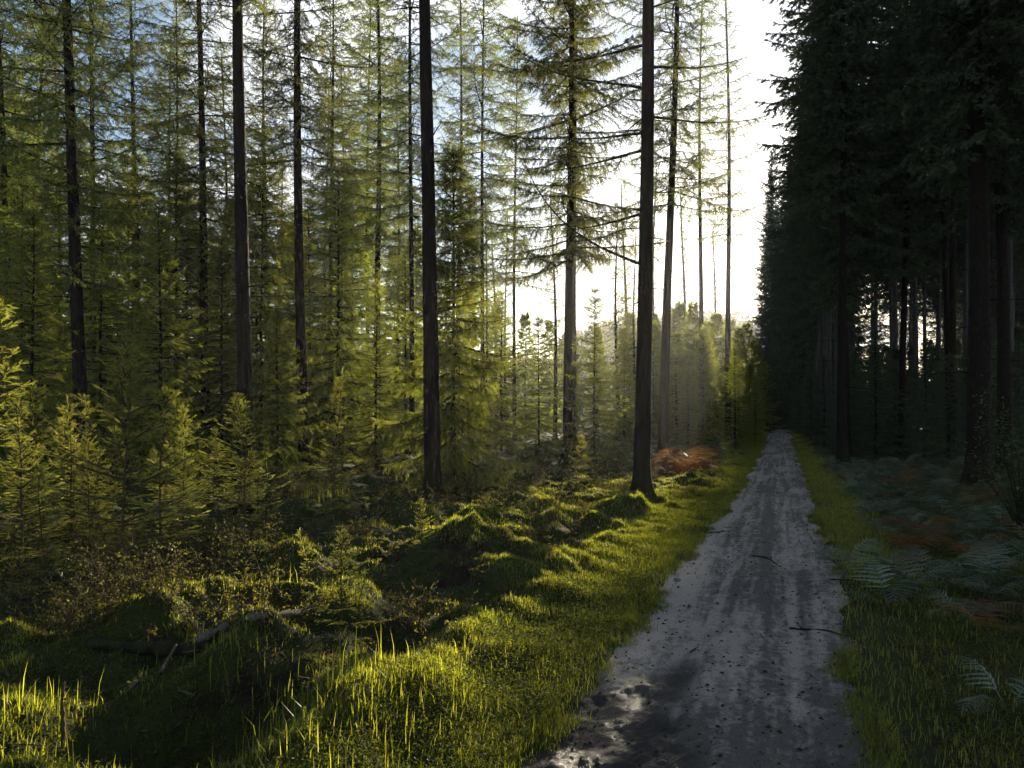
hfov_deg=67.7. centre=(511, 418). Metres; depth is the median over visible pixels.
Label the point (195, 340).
young spruce
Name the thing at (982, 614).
brown bracken
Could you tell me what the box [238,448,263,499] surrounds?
spruce sapling
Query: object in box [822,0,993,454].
spruce tree
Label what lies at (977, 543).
fern
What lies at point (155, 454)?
spruce sapling
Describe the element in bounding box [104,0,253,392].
conifer tree
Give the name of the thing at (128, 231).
young spruce
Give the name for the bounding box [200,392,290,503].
spruce sapling
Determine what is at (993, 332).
spruce tree
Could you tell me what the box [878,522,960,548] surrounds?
fern
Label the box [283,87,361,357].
conifer tree
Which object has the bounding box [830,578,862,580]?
twig
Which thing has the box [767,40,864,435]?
spruce tree
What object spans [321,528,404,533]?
fallen branch
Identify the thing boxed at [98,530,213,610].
dry shrub
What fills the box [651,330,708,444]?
young spruce
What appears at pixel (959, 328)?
spruce tree
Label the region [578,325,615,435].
young spruce
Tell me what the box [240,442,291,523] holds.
spruce sapling
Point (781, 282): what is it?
spruce tree
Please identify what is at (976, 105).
spruce tree
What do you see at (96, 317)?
young spruce
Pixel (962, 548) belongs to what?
brown bracken
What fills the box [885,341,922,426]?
young spruce
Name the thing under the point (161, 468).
spruce sapling
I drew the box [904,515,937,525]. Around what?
fern
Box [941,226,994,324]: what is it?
spruce tree
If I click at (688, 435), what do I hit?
young spruce
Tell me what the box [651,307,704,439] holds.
young spruce
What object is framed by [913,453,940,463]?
fern
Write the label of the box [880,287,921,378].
spruce tree
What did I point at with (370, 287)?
conifer tree
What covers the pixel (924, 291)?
spruce tree
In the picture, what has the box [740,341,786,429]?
young spruce
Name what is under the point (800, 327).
spruce tree
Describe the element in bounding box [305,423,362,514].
spruce sapling
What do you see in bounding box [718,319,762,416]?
young spruce
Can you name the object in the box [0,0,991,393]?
sky
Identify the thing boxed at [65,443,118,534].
spruce sapling
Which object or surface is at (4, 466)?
spruce sapling
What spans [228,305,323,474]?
young spruce
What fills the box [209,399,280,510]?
spruce sapling
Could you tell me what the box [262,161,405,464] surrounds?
young spruce
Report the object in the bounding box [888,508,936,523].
fern
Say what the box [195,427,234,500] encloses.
spruce sapling
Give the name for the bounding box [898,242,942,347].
spruce tree
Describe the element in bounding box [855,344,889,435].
young spruce
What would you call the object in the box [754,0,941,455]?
spruce tree
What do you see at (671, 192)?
conifer tree
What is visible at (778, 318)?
spruce tree
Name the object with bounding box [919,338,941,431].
young spruce
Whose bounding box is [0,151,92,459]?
young spruce
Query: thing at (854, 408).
young spruce
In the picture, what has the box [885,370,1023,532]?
leafy shrub
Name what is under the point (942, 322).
spruce tree
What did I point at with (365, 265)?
young spruce
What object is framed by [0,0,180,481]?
conifer tree
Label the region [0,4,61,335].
conifer tree
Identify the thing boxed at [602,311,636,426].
young spruce
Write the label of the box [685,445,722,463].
brown bracken
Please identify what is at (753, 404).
young spruce
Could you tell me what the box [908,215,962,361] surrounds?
spruce tree
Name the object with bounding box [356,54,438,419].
conifer tree
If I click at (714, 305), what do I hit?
slim conifer
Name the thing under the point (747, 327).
young spruce
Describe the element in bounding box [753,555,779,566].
twig
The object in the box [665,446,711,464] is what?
brown bracken
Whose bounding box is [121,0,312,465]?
conifer tree
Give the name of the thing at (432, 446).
conifer tree
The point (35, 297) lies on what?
young spruce
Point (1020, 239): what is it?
spruce tree
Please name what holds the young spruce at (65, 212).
on the ground at (178, 711)
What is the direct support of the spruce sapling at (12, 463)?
on the ground at (178, 711)
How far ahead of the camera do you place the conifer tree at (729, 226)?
49.84 m
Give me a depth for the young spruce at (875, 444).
30.89 m
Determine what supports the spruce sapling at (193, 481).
on the ground at (178, 711)
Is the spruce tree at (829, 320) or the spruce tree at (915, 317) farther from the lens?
the spruce tree at (829, 320)
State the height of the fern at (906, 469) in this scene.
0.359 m
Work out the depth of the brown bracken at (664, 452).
23.31 m
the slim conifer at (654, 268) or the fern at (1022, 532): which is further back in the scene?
the slim conifer at (654, 268)
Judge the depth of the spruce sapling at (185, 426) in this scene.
13.24 m
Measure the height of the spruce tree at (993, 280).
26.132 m
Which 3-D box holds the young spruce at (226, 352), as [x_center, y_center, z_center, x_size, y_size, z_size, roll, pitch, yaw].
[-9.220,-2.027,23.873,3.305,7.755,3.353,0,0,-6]
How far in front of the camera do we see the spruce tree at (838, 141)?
26.03 m
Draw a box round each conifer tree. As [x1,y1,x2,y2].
[0,0,44,219]
[0,0,94,463]
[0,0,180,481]
[0,0,195,411]
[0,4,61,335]
[2,59,52,283]
[3,0,85,379]
[9,14,112,378]
[75,0,190,376]
[96,136,126,323]
[97,32,233,378]
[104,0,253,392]
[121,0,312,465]
[174,35,289,388]
[184,0,281,480]
[193,198,230,390]
[196,0,325,448]
[210,0,395,470]
[248,166,273,350]
[254,153,293,305]
[265,0,397,407]
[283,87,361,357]
[293,187,322,341]
[313,0,415,438]
[313,60,390,409]
[320,0,421,449]
[336,0,485,454]
[353,179,400,365]
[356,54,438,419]
[380,169,440,405]
[387,0,445,502]
[408,0,495,438]
[434,0,544,448]
[445,0,683,463]
[445,208,497,379]
[475,14,559,439]
[507,0,749,498]
[523,0,618,454]
[588,0,771,457]
[657,0,732,434]
[683,1,767,435]
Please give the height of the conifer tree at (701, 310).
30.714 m
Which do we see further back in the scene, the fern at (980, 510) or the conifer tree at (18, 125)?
the conifer tree at (18, 125)
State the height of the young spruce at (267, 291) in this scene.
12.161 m
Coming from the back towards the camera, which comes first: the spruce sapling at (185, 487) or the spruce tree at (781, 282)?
the spruce tree at (781, 282)
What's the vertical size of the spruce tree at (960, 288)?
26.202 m
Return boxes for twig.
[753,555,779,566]
[789,621,855,638]
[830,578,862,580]
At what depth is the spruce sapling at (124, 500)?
7.44 m
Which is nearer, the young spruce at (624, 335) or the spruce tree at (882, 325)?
the young spruce at (624, 335)
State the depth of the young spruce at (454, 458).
14.96 m
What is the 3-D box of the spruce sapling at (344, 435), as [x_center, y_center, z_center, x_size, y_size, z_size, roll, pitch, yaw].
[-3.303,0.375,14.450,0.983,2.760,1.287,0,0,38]
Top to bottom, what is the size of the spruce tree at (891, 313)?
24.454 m
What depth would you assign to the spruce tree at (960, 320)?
79.43 m
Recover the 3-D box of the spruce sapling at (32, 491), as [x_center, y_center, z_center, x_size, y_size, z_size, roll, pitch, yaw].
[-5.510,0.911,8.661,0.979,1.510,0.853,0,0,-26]
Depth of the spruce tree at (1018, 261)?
45.68 m
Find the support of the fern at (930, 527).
on the ground at (178, 711)
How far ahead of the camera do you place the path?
4.99 m
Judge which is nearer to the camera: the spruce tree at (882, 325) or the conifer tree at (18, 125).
the conifer tree at (18, 125)
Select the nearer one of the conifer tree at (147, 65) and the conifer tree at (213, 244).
the conifer tree at (147, 65)
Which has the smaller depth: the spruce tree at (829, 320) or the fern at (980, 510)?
the fern at (980, 510)
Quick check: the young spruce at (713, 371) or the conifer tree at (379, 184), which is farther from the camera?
the young spruce at (713, 371)
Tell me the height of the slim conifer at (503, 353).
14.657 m
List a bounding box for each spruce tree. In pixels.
[748,147,786,420]
[749,180,779,373]
[752,203,773,397]
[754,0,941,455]
[754,166,793,425]
[755,161,832,422]
[756,0,921,463]
[756,3,887,444]
[758,163,813,427]
[761,114,854,431]
[762,113,860,421]
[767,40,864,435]
[771,132,871,426]
[771,197,857,362]
[778,0,892,446]
[778,103,871,436]
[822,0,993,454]
[826,0,1023,485]
[833,284,883,407]
[848,271,867,407]
[849,270,873,407]
[855,301,869,366]
[855,301,870,401]
[859,3,963,444]
[860,159,922,419]
[861,5,927,442]
[861,284,889,415]
[862,157,901,423]
[864,228,921,301]
[866,243,930,319]
[867,0,1017,457]
[867,282,912,316]
[868,83,912,376]
[868,105,919,437]
[879,2,994,453]
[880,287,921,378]
[886,287,941,364]
[892,0,1023,472]
[892,211,936,426]
[897,247,942,324]
[898,143,949,431]
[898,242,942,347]
[901,139,963,434]
[901,140,1015,441]
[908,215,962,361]
[918,299,960,397]
[921,279,962,361]
[921,281,962,326]
[935,249,962,358]
[940,214,1020,282]
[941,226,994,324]
[942,244,995,341]
[946,141,1023,283]
[951,0,1023,76]
[956,76,1023,272]
[956,234,996,314]
[956,260,996,372]
[956,287,996,356]
[957,38,1023,451]
[989,224,1023,329]
[990,178,1023,341]
[990,178,1023,341]
[990,178,1023,349]
[992,264,1023,342]
[993,88,1023,259]
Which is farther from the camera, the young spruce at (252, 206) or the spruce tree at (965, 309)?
the spruce tree at (965, 309)
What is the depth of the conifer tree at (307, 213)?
63.78 m
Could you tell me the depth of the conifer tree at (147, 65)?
32.82 m
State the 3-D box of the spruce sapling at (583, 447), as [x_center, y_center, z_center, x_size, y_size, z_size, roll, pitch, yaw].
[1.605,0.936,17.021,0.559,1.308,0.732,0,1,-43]
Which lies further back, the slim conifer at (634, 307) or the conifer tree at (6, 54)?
the slim conifer at (634, 307)
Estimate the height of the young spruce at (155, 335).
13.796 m
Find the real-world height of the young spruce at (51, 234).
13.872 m
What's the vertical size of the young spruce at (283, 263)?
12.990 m
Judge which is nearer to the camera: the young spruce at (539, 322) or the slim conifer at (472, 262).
the young spruce at (539, 322)
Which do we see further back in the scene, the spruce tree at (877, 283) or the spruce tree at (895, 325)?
the spruce tree at (877, 283)
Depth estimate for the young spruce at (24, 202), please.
21.97 m
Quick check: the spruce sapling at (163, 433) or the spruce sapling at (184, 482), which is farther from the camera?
the spruce sapling at (184, 482)
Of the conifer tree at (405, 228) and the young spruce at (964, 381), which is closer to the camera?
the young spruce at (964, 381)
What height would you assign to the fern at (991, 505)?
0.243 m
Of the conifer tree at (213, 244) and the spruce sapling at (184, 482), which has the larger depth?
the conifer tree at (213, 244)
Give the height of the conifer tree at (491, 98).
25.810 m
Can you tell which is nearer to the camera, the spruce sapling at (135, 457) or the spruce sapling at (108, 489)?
the spruce sapling at (108, 489)
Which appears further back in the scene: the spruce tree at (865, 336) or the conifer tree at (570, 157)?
the spruce tree at (865, 336)
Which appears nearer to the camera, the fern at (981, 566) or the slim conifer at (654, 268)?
the fern at (981, 566)
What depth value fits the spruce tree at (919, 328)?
81.55 m
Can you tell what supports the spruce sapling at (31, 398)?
on the ground at (178, 711)
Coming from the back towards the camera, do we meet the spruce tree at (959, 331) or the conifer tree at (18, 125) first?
the spruce tree at (959, 331)
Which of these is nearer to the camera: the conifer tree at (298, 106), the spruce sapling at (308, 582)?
the spruce sapling at (308, 582)
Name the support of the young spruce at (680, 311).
on the ground at (178, 711)
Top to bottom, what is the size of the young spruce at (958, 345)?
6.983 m
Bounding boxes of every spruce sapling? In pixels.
[0,300,95,531]
[0,379,66,527]
[0,394,72,560]
[0,434,69,544]
[0,444,18,496]
[0,476,20,526]
[1,436,27,491]
[7,467,75,591]
[18,334,204,567]
[19,446,69,543]
[23,396,100,538]
[28,416,67,484]
[28,479,66,534]
[34,404,100,508]
[45,468,94,536]
[52,393,127,528]
[59,436,99,510]
[60,432,113,542]
[60,480,83,520]
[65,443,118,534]
[72,446,120,532]
[89,417,139,521]
[93,464,127,510]
[118,448,149,499]
[120,378,208,551]
[135,429,170,495]
[139,433,188,496]
[142,449,167,495]
[147,405,229,507]
[150,389,204,508]
[155,424,229,537]
[155,481,184,545]
[173,463,202,503]
[180,473,209,533]
[185,459,203,507]
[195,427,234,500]
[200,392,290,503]
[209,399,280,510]
[221,457,255,504]
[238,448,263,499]
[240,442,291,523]
[246,461,266,513]
[289,456,311,498]
[296,529,337,624]
[301,524,383,627]
[305,379,370,496]
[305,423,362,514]
[306,368,363,493]
[351,570,369,628]
[401,498,433,548]
[569,434,597,481]
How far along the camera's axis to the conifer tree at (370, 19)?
37.91 m
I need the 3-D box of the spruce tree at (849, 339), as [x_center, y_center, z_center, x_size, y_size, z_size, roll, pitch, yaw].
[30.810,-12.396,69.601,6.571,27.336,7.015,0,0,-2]
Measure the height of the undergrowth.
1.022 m
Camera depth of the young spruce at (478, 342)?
43.85 m
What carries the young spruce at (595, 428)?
on the ground at (178, 711)
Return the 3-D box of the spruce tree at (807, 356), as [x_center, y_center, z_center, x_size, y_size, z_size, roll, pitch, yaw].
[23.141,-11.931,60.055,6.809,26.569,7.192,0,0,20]
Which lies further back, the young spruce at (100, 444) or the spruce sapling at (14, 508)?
the young spruce at (100, 444)
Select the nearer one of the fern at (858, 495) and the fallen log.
the fallen log
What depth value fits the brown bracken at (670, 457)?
20.80 m
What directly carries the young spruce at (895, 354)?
on the ground at (178, 711)
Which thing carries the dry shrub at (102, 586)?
on the ground at (178, 711)
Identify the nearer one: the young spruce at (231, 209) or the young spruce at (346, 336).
the young spruce at (231, 209)
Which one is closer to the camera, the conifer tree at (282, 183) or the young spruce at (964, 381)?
the young spruce at (964, 381)
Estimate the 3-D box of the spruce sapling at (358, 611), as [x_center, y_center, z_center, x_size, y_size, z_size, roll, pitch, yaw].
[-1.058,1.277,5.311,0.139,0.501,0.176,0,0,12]
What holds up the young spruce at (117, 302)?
on the ground at (178, 711)
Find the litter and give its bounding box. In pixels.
[0,461,881,767]
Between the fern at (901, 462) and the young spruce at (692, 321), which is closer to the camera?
the fern at (901, 462)
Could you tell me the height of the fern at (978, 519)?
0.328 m
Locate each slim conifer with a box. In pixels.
[460,172,494,431]
[468,188,511,426]
[475,220,510,420]
[488,201,524,434]
[534,186,576,439]
[589,201,636,438]
[607,174,637,411]
[617,218,638,423]
[635,163,673,420]
[671,184,698,366]
[696,228,724,358]
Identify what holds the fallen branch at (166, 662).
on the ground at (178, 711)
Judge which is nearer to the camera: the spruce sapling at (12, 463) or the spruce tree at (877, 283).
the spruce sapling at (12, 463)
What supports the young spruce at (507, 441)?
on the ground at (178, 711)
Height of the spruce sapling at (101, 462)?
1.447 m
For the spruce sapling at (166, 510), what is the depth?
9.08 m
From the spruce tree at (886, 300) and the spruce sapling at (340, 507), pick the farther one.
the spruce tree at (886, 300)
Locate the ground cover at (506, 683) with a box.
[0,475,1023,767]
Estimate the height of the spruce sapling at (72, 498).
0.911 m
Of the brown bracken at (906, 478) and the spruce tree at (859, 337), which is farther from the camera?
the spruce tree at (859, 337)
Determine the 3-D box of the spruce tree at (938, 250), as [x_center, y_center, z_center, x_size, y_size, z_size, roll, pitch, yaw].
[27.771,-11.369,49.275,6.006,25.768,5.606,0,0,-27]
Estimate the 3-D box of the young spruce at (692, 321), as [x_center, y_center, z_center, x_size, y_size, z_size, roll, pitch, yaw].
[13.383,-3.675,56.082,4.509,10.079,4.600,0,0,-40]
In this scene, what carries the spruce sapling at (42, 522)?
on the ground at (178, 711)
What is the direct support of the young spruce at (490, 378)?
on the ground at (178, 711)
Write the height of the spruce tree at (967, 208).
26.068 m
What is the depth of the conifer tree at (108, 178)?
56.16 m
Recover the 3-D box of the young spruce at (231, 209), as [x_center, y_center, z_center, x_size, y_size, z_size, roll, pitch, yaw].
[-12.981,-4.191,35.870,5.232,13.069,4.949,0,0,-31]
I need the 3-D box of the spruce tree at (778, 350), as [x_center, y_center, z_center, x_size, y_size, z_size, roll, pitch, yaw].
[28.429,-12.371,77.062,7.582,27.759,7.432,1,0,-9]
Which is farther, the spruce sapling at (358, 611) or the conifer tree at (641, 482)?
the conifer tree at (641, 482)
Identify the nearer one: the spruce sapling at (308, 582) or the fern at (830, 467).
the spruce sapling at (308, 582)
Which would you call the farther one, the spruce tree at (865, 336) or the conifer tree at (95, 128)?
the spruce tree at (865, 336)
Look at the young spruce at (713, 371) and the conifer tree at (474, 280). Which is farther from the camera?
the conifer tree at (474, 280)
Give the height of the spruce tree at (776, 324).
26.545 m
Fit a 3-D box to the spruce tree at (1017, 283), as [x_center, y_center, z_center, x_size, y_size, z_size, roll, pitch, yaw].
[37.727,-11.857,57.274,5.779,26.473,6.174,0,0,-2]
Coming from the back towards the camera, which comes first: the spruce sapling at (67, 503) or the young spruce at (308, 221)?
the young spruce at (308, 221)
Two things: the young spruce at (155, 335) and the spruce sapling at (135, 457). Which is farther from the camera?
the young spruce at (155, 335)
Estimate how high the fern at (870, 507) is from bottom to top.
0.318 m
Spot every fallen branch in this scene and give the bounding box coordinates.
[158,644,176,674]
[183,595,325,643]
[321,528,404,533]
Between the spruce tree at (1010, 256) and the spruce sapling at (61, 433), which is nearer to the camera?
the spruce sapling at (61, 433)
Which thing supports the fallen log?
on the ground at (178, 711)
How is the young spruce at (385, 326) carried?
on the ground at (178, 711)
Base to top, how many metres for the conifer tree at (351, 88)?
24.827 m
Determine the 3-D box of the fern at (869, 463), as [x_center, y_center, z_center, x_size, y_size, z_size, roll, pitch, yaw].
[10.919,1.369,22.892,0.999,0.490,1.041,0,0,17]
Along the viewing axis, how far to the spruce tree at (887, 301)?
72.93 m
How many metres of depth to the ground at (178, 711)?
5.61 m
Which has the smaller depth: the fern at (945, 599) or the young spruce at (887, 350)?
the fern at (945, 599)
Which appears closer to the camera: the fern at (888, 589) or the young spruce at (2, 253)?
the fern at (888, 589)
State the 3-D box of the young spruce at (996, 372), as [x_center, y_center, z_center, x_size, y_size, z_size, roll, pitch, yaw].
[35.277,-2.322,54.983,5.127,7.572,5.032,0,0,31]
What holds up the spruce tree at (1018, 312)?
on the ground at (178, 711)
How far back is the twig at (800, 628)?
5.79 m
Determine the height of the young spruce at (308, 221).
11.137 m
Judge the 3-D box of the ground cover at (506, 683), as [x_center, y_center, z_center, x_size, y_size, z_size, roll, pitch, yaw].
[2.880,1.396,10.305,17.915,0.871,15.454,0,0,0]
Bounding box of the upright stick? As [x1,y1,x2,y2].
[60,682,68,757]
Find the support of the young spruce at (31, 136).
on the ground at (178, 711)
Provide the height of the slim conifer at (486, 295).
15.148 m
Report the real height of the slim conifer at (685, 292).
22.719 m
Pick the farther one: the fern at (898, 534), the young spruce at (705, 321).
the young spruce at (705, 321)
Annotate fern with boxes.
[800,538,887,579]
[817,464,847,472]
[820,459,850,464]
[832,471,869,482]
[835,556,928,605]
[838,462,872,470]
[847,478,868,489]
[848,490,886,502]
[849,499,891,516]
[857,456,894,470]
[865,549,955,589]
[872,528,957,554]
[876,515,960,535]
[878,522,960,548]
[884,464,915,473]
[886,454,919,465]
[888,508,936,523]
[900,471,924,479]
[901,544,955,573]
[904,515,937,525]
[909,558,1014,584]
[910,489,956,506]
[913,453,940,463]
[916,492,975,512]
[922,587,1003,621]
[924,541,1023,590]
[945,504,989,519]
[948,530,1023,553]
[949,569,1023,598]
[954,656,1023,715]
[955,512,1004,533]
[956,545,1023,573]
[961,503,1015,523]
[973,499,1005,512]
[976,527,1023,547]
[998,505,1023,530]
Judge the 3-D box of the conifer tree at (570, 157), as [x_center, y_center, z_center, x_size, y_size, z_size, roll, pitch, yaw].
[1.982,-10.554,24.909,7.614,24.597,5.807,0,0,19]
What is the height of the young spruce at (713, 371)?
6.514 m
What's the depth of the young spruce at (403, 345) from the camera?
30.87 m
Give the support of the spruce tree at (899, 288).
on the ground at (178, 711)
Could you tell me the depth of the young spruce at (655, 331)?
40.84 m
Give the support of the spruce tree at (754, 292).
on the ground at (178, 711)
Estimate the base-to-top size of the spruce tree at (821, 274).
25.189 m
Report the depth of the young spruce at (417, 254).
35.79 m
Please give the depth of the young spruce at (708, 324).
71.73 m
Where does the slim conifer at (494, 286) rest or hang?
on the ground at (178, 711)
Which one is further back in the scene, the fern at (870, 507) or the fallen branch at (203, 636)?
the fern at (870, 507)
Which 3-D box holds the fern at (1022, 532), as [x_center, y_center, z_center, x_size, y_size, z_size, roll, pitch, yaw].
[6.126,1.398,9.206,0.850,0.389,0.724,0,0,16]
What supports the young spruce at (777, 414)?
on the ground at (178, 711)
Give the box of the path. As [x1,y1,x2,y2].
[521,429,885,767]
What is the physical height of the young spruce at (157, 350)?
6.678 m
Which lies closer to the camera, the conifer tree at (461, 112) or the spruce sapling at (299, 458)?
the spruce sapling at (299, 458)
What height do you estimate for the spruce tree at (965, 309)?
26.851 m
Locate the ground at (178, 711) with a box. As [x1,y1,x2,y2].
[0,363,1023,767]
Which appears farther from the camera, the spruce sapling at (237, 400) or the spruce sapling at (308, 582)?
the spruce sapling at (237, 400)
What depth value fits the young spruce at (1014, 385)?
27.88 m
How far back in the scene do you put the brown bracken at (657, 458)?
22.49 m
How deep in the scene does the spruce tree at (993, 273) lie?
51.11 m
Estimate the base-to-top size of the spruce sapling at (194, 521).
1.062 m
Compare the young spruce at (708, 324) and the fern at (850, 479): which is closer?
the fern at (850, 479)
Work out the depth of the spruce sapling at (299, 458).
13.00 m
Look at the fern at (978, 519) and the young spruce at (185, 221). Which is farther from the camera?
the young spruce at (185, 221)
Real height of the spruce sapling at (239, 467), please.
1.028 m
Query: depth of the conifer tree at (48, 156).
41.79 m
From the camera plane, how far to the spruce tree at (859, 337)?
81.17 m
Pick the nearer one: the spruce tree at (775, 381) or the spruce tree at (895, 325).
the spruce tree at (895, 325)
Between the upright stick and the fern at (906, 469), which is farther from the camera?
the fern at (906, 469)
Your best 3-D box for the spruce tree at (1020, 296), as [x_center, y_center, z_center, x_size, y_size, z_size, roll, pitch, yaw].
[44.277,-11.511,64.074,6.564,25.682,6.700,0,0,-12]
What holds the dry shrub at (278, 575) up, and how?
on the ground at (178, 711)
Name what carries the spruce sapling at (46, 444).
on the ground at (178, 711)
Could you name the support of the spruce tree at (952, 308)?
on the ground at (178, 711)
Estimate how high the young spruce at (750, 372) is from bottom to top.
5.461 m
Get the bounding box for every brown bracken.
[650,454,686,466]
[651,447,694,465]
[651,455,714,473]
[651,456,693,476]
[653,445,718,471]
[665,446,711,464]
[679,450,727,468]
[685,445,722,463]
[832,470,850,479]
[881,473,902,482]
[886,469,931,484]
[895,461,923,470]
[922,531,1011,559]
[935,598,1023,632]
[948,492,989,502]
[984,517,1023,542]
[985,601,1023,618]
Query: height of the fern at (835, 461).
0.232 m
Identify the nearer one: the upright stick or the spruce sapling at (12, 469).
the upright stick
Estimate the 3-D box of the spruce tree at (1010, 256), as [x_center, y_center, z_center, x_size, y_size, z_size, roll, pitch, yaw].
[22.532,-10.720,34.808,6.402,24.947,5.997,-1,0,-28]
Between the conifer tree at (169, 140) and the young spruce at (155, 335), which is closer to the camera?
the conifer tree at (169, 140)
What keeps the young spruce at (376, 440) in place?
on the ground at (178, 711)
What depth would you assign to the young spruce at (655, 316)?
49.83 m
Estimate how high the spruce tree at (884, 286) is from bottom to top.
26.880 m
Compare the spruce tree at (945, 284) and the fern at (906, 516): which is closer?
the fern at (906, 516)
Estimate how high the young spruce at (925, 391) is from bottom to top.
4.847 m
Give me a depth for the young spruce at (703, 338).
43.78 m
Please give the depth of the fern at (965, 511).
12.11 m
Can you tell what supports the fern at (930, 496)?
on the ground at (178, 711)
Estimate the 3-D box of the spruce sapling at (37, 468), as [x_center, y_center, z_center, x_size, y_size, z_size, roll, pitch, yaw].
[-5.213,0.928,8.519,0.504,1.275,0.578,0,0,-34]
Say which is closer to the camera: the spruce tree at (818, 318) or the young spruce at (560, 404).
the young spruce at (560, 404)
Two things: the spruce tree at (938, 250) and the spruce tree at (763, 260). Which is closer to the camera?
the spruce tree at (938, 250)
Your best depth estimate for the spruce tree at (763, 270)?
80.88 m
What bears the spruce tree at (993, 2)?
on the ground at (178, 711)
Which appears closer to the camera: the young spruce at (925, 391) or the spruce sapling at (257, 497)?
the spruce sapling at (257, 497)
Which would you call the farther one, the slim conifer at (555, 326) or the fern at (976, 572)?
the slim conifer at (555, 326)
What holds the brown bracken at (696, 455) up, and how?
on the ground at (178, 711)
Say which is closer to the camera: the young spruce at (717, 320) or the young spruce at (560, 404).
the young spruce at (560, 404)
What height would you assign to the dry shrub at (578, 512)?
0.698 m
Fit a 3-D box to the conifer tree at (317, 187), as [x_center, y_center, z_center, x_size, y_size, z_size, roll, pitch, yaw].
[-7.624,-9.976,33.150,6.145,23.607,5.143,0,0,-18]
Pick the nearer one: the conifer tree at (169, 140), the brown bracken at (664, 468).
the brown bracken at (664, 468)
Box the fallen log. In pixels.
[85,636,201,656]
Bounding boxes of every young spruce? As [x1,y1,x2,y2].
[0,93,104,440]
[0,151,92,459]
[0,161,104,470]
[0,201,73,482]
[0,201,93,502]
[17,141,151,459]
[18,150,121,449]
[34,186,173,477]
[45,152,170,451]
[46,227,120,397]
[54,149,199,459]
[61,203,172,425]
[82,198,229,483]
[104,137,254,464]
[111,176,235,453]
[143,267,194,421]
[163,228,230,417]
[168,232,273,467]
[182,115,331,459]
[187,182,315,455]
[189,198,286,444]
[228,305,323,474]
[234,209,335,442]
[257,223,307,385]
[258,198,371,451]
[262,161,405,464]
[283,163,407,449]
[294,228,394,457]
[321,266,385,431]
[339,278,411,468]
[365,247,447,454]
[365,248,422,426]
[370,139,534,494]
[382,224,457,448]
[403,269,465,435]
[449,287,494,440]
[465,288,537,452]
[466,303,519,433]
[495,311,552,439]
[505,314,562,461]
[531,318,562,431]
[544,332,591,442]
[549,286,650,466]
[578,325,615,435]
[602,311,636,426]
[602,326,635,440]
[620,311,681,436]
[627,320,674,444]
[651,301,713,422]
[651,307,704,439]
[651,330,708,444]
[668,367,716,446]
[674,320,732,425]
[676,300,723,432]
[679,325,729,439]
[691,340,729,438]
[696,310,741,431]
[704,320,732,410]
[707,347,764,449]
[712,326,769,433]
[715,321,778,430]
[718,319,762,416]
[732,360,766,436]
[738,373,772,443]
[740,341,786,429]
[756,372,779,425]
[765,381,789,429]
[812,351,892,454]
[847,329,912,458]
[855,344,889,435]
[866,347,929,445]
[868,346,889,420]
[879,341,964,457]
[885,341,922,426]
[905,343,960,448]
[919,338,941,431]
[932,339,962,433]
[943,347,996,456]
[957,333,1017,442]
[991,323,1023,446]
[991,341,1022,420]
[991,350,1023,460]
[992,371,1023,457]
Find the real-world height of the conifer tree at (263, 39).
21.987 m
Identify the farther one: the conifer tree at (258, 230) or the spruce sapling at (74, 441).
the conifer tree at (258, 230)
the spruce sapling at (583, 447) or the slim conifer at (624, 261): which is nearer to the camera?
the spruce sapling at (583, 447)
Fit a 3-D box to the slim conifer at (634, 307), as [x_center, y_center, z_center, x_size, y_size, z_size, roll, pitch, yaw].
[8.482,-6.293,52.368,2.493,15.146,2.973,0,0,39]
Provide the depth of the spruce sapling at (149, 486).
13.99 m
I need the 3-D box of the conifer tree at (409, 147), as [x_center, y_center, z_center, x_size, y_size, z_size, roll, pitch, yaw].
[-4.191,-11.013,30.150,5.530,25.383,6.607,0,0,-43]
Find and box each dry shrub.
[56,546,157,618]
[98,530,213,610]
[209,497,347,610]
[386,577,445,631]
[550,480,605,532]
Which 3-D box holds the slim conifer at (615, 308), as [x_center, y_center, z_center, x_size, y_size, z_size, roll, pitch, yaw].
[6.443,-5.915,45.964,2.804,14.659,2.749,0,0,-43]
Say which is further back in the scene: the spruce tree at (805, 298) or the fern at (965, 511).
the spruce tree at (805, 298)
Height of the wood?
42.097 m
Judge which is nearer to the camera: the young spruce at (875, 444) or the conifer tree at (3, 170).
the conifer tree at (3, 170)
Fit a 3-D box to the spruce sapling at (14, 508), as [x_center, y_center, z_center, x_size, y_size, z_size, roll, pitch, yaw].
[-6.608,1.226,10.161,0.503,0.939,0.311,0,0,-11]
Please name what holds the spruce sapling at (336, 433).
on the ground at (178, 711)
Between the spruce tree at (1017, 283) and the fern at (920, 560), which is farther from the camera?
the spruce tree at (1017, 283)
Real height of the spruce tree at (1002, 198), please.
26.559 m
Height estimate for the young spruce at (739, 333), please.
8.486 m
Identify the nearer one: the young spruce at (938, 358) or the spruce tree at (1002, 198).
the spruce tree at (1002, 198)
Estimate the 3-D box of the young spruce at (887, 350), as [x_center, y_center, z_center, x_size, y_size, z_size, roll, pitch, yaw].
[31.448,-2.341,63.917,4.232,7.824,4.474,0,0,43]
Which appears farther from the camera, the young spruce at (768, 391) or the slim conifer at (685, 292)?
the young spruce at (768, 391)
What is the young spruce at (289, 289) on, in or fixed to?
on the ground at (178, 711)
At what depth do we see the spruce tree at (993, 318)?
78.26 m
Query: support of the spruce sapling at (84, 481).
on the ground at (178, 711)
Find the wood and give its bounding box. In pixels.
[49,310,995,425]
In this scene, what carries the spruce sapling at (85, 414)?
on the ground at (178, 711)
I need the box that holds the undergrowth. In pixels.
[0,440,724,655]
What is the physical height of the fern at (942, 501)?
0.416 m

